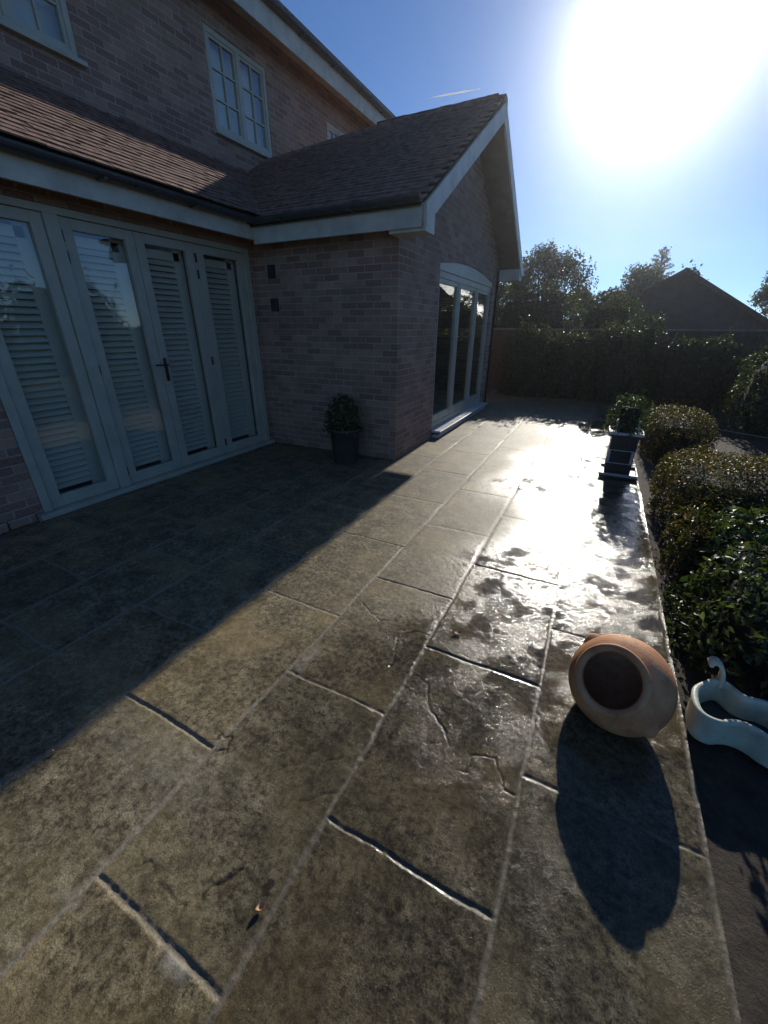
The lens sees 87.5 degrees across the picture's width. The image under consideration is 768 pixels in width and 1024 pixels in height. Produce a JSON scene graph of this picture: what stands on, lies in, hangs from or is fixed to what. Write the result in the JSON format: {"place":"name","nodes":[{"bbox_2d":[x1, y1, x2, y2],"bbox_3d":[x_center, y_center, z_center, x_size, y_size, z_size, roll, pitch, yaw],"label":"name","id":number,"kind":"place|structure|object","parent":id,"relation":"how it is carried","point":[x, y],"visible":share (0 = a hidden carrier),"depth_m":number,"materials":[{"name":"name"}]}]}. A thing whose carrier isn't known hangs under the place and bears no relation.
{"place":"outdoors","nodes":[
{"label":"outdoors","id":0,"kind":"place"},
{"bbox_2d":[0,441,367,650],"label":"patio","id":1,"kind":"structure","parent":0,"point":[54,569],"depth_m":3.46,"materials":[{"name":"stone"}]},
{"bbox_2d":[321,393,364,463],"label":"potted shrub","id":2,"kind":"object","parent":1,"relation":"on","point":[345,440],"visible":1,"depth_m":5.00,"materials":[{"name":"green plant"}]},
{"bbox_2d":[0,511,741,1023],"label":"patio","id":3,"kind":"structure","parent":0,"point":[370,777],"depth_m":1.47,"materials":[{"name":"stone"}]},
{"bbox_2d":[256,901,264,910],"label":"fallen leaf","id":4,"kind":"object","parent":3,"relation":"on","point":[260,906],"visible":1,"depth_m":1.21,"materials":[{"name":"plant"}]},
{"bbox_2d":[569,633,677,737],"bbox_3d":[1.045,0.759,1.775,0.408,0.399,0.396,12,27,24],"label":"terracotta urn","id":5,"kind":"object","parent":3,"relation":"on","point":[629,682],"visible":1,"depth_m":1.73,"materials":[{"name":"orange ceramic"}]},
{"bbox_2d":[69,385,767,1023],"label":"ground","id":6,"kind":"structure","parent":0,"point":[733,791],"depth_m":1.50,"materials":[{"name":"stone paving slabs"}]},
{"bbox_2d":[0,0,522,533],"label":"house","id":7,"kind":"structure","parent":6,"relation":"on","point":[230,228],"depth_m":4.72,"materials":[{"name":"brick"}]},
{"bbox_2d":[0,0,87,68],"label":"window","id":8,"kind":"structure","parent":7,"relation":"in","point":[46,24],"depth_m":3.99,"materials":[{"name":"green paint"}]},
{"bbox_2d":[0,204,119,508],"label":"door","id":9,"kind":"structure","parent":7,"relation":"in","point":[57,412],"depth_m":3.55,"materials":[{"name":"white paint"}]},
{"bbox_2d":[57,216,182,483],"bbox_3d":[-2.649,-1.519,4.130,0.174,2.384,0.665,12,27,24],"label":"door","id":10,"kind":"structure","parent":7,"relation":"in","point":[132,397],"depth_m":4.09,"materials":[{"name":"white paint"}]},
{"bbox_2d":[132,231,225,466],"bbox_3d":[-2.343,-1.743,4.620,0.229,2.384,0.776,12,27,24],"label":"door","id":11,"kind":"structure","parent":7,"relation":"in","point":[183,377],"depth_m":4.65,"materials":[{"name":"white paint"}]},
{"bbox_2d":[194,244,264,451],"bbox_3d":[-2.017,-2.034,5.256,0.174,2.384,0.743,12,27,24],"label":"door","id":12,"kind":"structure","parent":7,"relation":"in","point":[231,374],"depth_m":5.26,"materials":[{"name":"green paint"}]},
{"bbox_2d":[202,22,271,158],"bbox_3d":[-2.161,-6.116,5.972,0.250,1.135,1.260,12,27,24],"label":"window","id":13,"kind":"structure","parent":7,"relation":"in","point":[233,74],"depth_m":5.95,"materials":[{"name":"white paint"}]},
{"bbox_2d":[327,122,343,139],"bbox_3d":[-0.957,-7.144,8.179,0.180,0.940,0.970,12,27,24],"label":"window","id":14,"kind":"structure","parent":7,"relation":"in","point":[332,132],"depth_m":7.83,"materials":[{"name":"white paint"}]},
{"bbox_2d":[432,278,458,422],"bbox_3d":[0.942,-2.509,6.374,0.050,2.040,0.920,12,27,24],"label":"door","id":15,"kind":"structure","parent":7,"relation":"in","point":[444,412],"depth_m":6.59,"materials":[{"name":"green paint"}]},
{"bbox_2d":[451,284,476,412],"bbox_3d":[1.408,-2.888,7.204,0.050,2.040,0.970,12,27,24],"label":"door","id":16,"kind":"structure","parent":7,"relation":"in","point":[462,403],"depth_m":7.42,"materials":[{"name":"green paint"}]},
{"bbox_2d":[468,289,488,403],"bbox_3d":[1.849,-3.248,7.990,0.050,2.040,0.810,12,27,24],"label":"door","id":17,"kind":"structure","parent":7,"relation":"in","point":[473,397],"depth_m":8.18,"materials":[{"name":"green paint"}]},
{"bbox_2d":[494,270,534,327],"bbox_3d":[4.814,-8.393,17.131,2.750,4.258,3.116,-21,32,-39],"label":"broadleaf tree","id":18,"kind":"object","parent":6,"relation":"on","point":[501,288],"visible":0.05,"depth_m":16.08,"materials":[{"name":"green plant"}]},
{"bbox_2d":[493,280,582,376],"bbox_3d":[4.344,-5.351,12.184,2.807,2.856,1.883,12,27,24],"label":"evergreen shrub","id":19,"kind":"object","parent":6,"relation":"on","point":[512,313],"visible":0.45,"depth_m":11.62,"materials":[{"name":"green plant"}]},
{"bbox_2d":[503,238,598,326],"bbox_3d":[5.583,-7.218,14.383,2.986,4.423,3.168,-5,25,-11],"label":"broadleaf tree","id":20,"kind":"object","parent":6,"relation":"on","point":[548,259],"visible":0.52,"depth_m":13.47,"materials":[{"name":"green plant"}]},
{"bbox_2d":[564,281,625,330],"bbox_3d":[8.321,-7.672,16.509,2.095,3.494,2.658,-3,25,-7],"label":"broadleaf tree","id":21,"kind":"object","parent":6,"relation":"on","point":[587,299],"visible":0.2,"depth_m":15.93,"materials":[{"name":"green plant"}]},
{"bbox_2d":[569,287,648,380],"bbox_3d":[6.158,-4.874,11.406,2.229,2.664,1.767,12,27,24],"label":"evergreen shrub","id":22,"kind":"object","parent":6,"relation":"on","point":[594,317],"visible":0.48,"depth_m":10.84,"materials":[{"name":"green plant"}]},
{"bbox_2d":[487,328,767,404],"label":"garden fence","id":23,"kind":"object","parent":6,"relation":"on","point":[754,339],"visible":0.2,"depth_m":9.41,"materials":[{"name":"brown wood"}]},
{"bbox_2d":[611,245,675,300],"bbox_3d":[10.454,-8.543,17.071,2.574,4.615,2.582,-13,28,-27],"label":"broadleaf tree","id":24,"kind":"object","parent":6,"relation":"on","point":[639,280],"visible":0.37,"depth_m":16.29,"materials":[{"name":"green plant"}]},
{"bbox_2d":[619,308,669,403],"bbox_3d":[6.022,-3.568,9.266,0.827,2.035,0.757,1,25,2],"label":"climbing shrub","id":25,"kind":"object","parent":6,"relation":"on","point":[645,353],"visible":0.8,"depth_m":9.15,"materials":[{"name":"green plant"}]},
{"bbox_2d":[651,246,675,277],"bbox_3d":[20.378,-16.063,30.489,2.940,7.136,2.769,12,27,24],"label":"conifer tree","id":26,"kind":"object","parent":6,"relation":"on","point":[661,252],"visible":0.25,"depth_m":29.33,"materials":[{"name":"green plant"}]},
{"bbox_2d":[578,268,767,374],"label":"gabled outbuilding","id":27,"kind":"structure","parent":6,"relation":"on","point":[686,298],"depth_m":11.78,"materials":[{"name":"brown wood"}]},
{"bbox_2d":[682,260,708,279],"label":"roof creeper","id":28,"kind":"object","parent":27,"relation":"on","point":[696,271],"visible":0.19,"depth_m":12.70,"materials":[{"name":"green plant"}]},
{"bbox_2d":[637,400,720,464],"bbox_3d":[4.115,-1.190,5.634,0.934,0.728,1.584,12,27,24],"label":"box hedge","id":29,"kind":"object","parent":6,"relation":"on","point":[669,430],"visible":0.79,"depth_m":5.29,"materials":[{"name":"green plant"}]},
{"bbox_2d":[713,428,767,437],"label":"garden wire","id":30,"kind":"object","parent":29,"relation":"attached to","point":[743,433],"visible":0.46,"depth_m":5.05,"materials":[{"name":"black metal"}]},
{"bbox_2d":[662,582,706,673],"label":"edging plant","id":31,"kind":"object","parent":6,"relation":"on","point":[677,603],"visible":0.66,"depth_m":2.36,"materials":[{"name":"green plant"}]},
{"bbox_2d":[650,494,726,583],"bbox_3d":[2.215,0.168,2.899,0.410,0.633,0.740,12,27,24],"label":"shrub","id":32,"kind":"object","parent":6,"relation":"on","point":[689,531],"visible":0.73,"depth_m":2.86,"materials":[{"name":"green plant"}]},
{"bbox_2d":[641,327,746,409],"bbox_3d":[6.774,-3.156,8.809,1.872,1.692,1.080,12,27,24],"label":"fence bush","id":33,"kind":"object","parent":6,"relation":"on","point":[689,378],"visible":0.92,"depth_m":8.70,"materials":[{"name":"green plant"}]},
{"bbox_2d":[645,440,767,543],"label":"box hedge","id":34,"kind":"object","parent":6,"relation":"on","point":[724,482],"visible":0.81,"depth_m":3.41,"materials":[{"name":"green plant"}]},
{"bbox_2d":[663,498,767,638],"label":"leafy shrub","id":35,"kind":"object","parent":6,"relation":"on","point":[741,517],"visible":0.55,"depth_m":2.58,"materials":[{"name":"green plant"}]},
{"bbox_2d":[667,540,767,699],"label":"dark bush","id":36,"kind":"object","parent":6,"relation":"on","point":[739,629],"visible":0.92,"depth_m":2.01,"materials":[{"name":"green plant"}]},
{"bbox_2d":[685,656,767,767],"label":"wavy planter","id":37,"kind":"object","parent":6,"relation":"on","point":[720,709],"visible":1,"depth_m":1.73,"materials":[{"name":"white ceramic"}]},
{"bbox_2d":[710,342,767,411],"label":"fence bush","id":38,"kind":"object","parent":6,"relation":"on","point":[737,377],"visible":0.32,"depth_m":8.46,"materials":[{"name":"green plant"}]},
{"bbox_2d":[713,344,767,440],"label":"spreading bush","id":39,"kind":"object","parent":6,"relation":"on","point":[753,408],"visible":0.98,"depth_m":6.67,"materials":[{"name":"green plant"}]},
{"bbox_2d":[747,271,767,341],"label":"broadleaf tree","id":40,"kind":"object","parent":6,"relation":"on","point":[762,295],"visible":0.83,"depth_m":16.60,"materials":[{"name":"green plant"}]},
{"bbox_2d":[266,390,662,609],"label":"patio","id":41,"kind":"structure","parent":0,"point":[514,484],"depth_m":4.08,"materials":[{"name":"stone"}]},
{"bbox_2d":[496,314,557,398],"bbox_3d":[3.663,-3.975,10.275,1.256,1.945,1.629,-21,32,-39],"label":"fence bush","id":42,"kind":"object","parent":41,"relation":"on","point":[525,371],"visible":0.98,"depth_m":10.04,"materials":[{"name":"green plant"}]},
{"bbox_2d":[538,327,596,400],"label":"fence bush","id":43,"kind":"object","parent":41,"relation":"on","point":[572,360],"visible":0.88,"depth_m":9.71,"materials":[{"name":"green plant"}]},
{"bbox_2d":[579,314,641,403],"bbox_3d":[5.354,-3.578,9.416,1.246,1.940,1.249,12,27,24],"label":"fence bush","id":44,"kind":"object","parent":41,"relation":"on","point":[613,356],"visible":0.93,"depth_m":9.21,"materials":[{"name":"green plant"}]},
{"bbox_2d":[598,419,644,480],"bbox_3d":[2.816,-0.762,4.713,0.400,0.650,0.400,12,27,24],"label":"planter","id":45,"kind":"object","parent":41,"relation":"on","point":[621,451],"visible":0.88,"depth_m":4.66,"materials":[{"name":"black metal"}]},
{"bbox_2d":[602,389,659,437],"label":"potted shrub","id":46,"kind":"object","parent":45,"relation":"on","point":[628,418],"visible":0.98,"depth_m":4.52,"materials":[{"name":"green plant"}]},
{"bbox_2d":[279,0,767,318],"label":"sky","id":47,"kind":"structure","parent":0,"point":[639,128],"materials":[{"name":"blue"}]},
{"bbox_2d":[430,89,478,97],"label":"vapour trail","id":48,"kind":"object","parent":47,"relation":"in","point":[459,92],"visible":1,"depth_m":1025.26,"materials":[{"name":"white"}]},
{"bbox_2d":[654,260,671,279],"bbox_3d":[12.027,-8.851,18.071,1.570,4.351,1.925,12,27,24],"label":"broadleaf tree","id":49,"kind":"object","parent":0,"point":[663,271],"depth_m":17.43,"materials":[{"name":"green plant"}]}
]}

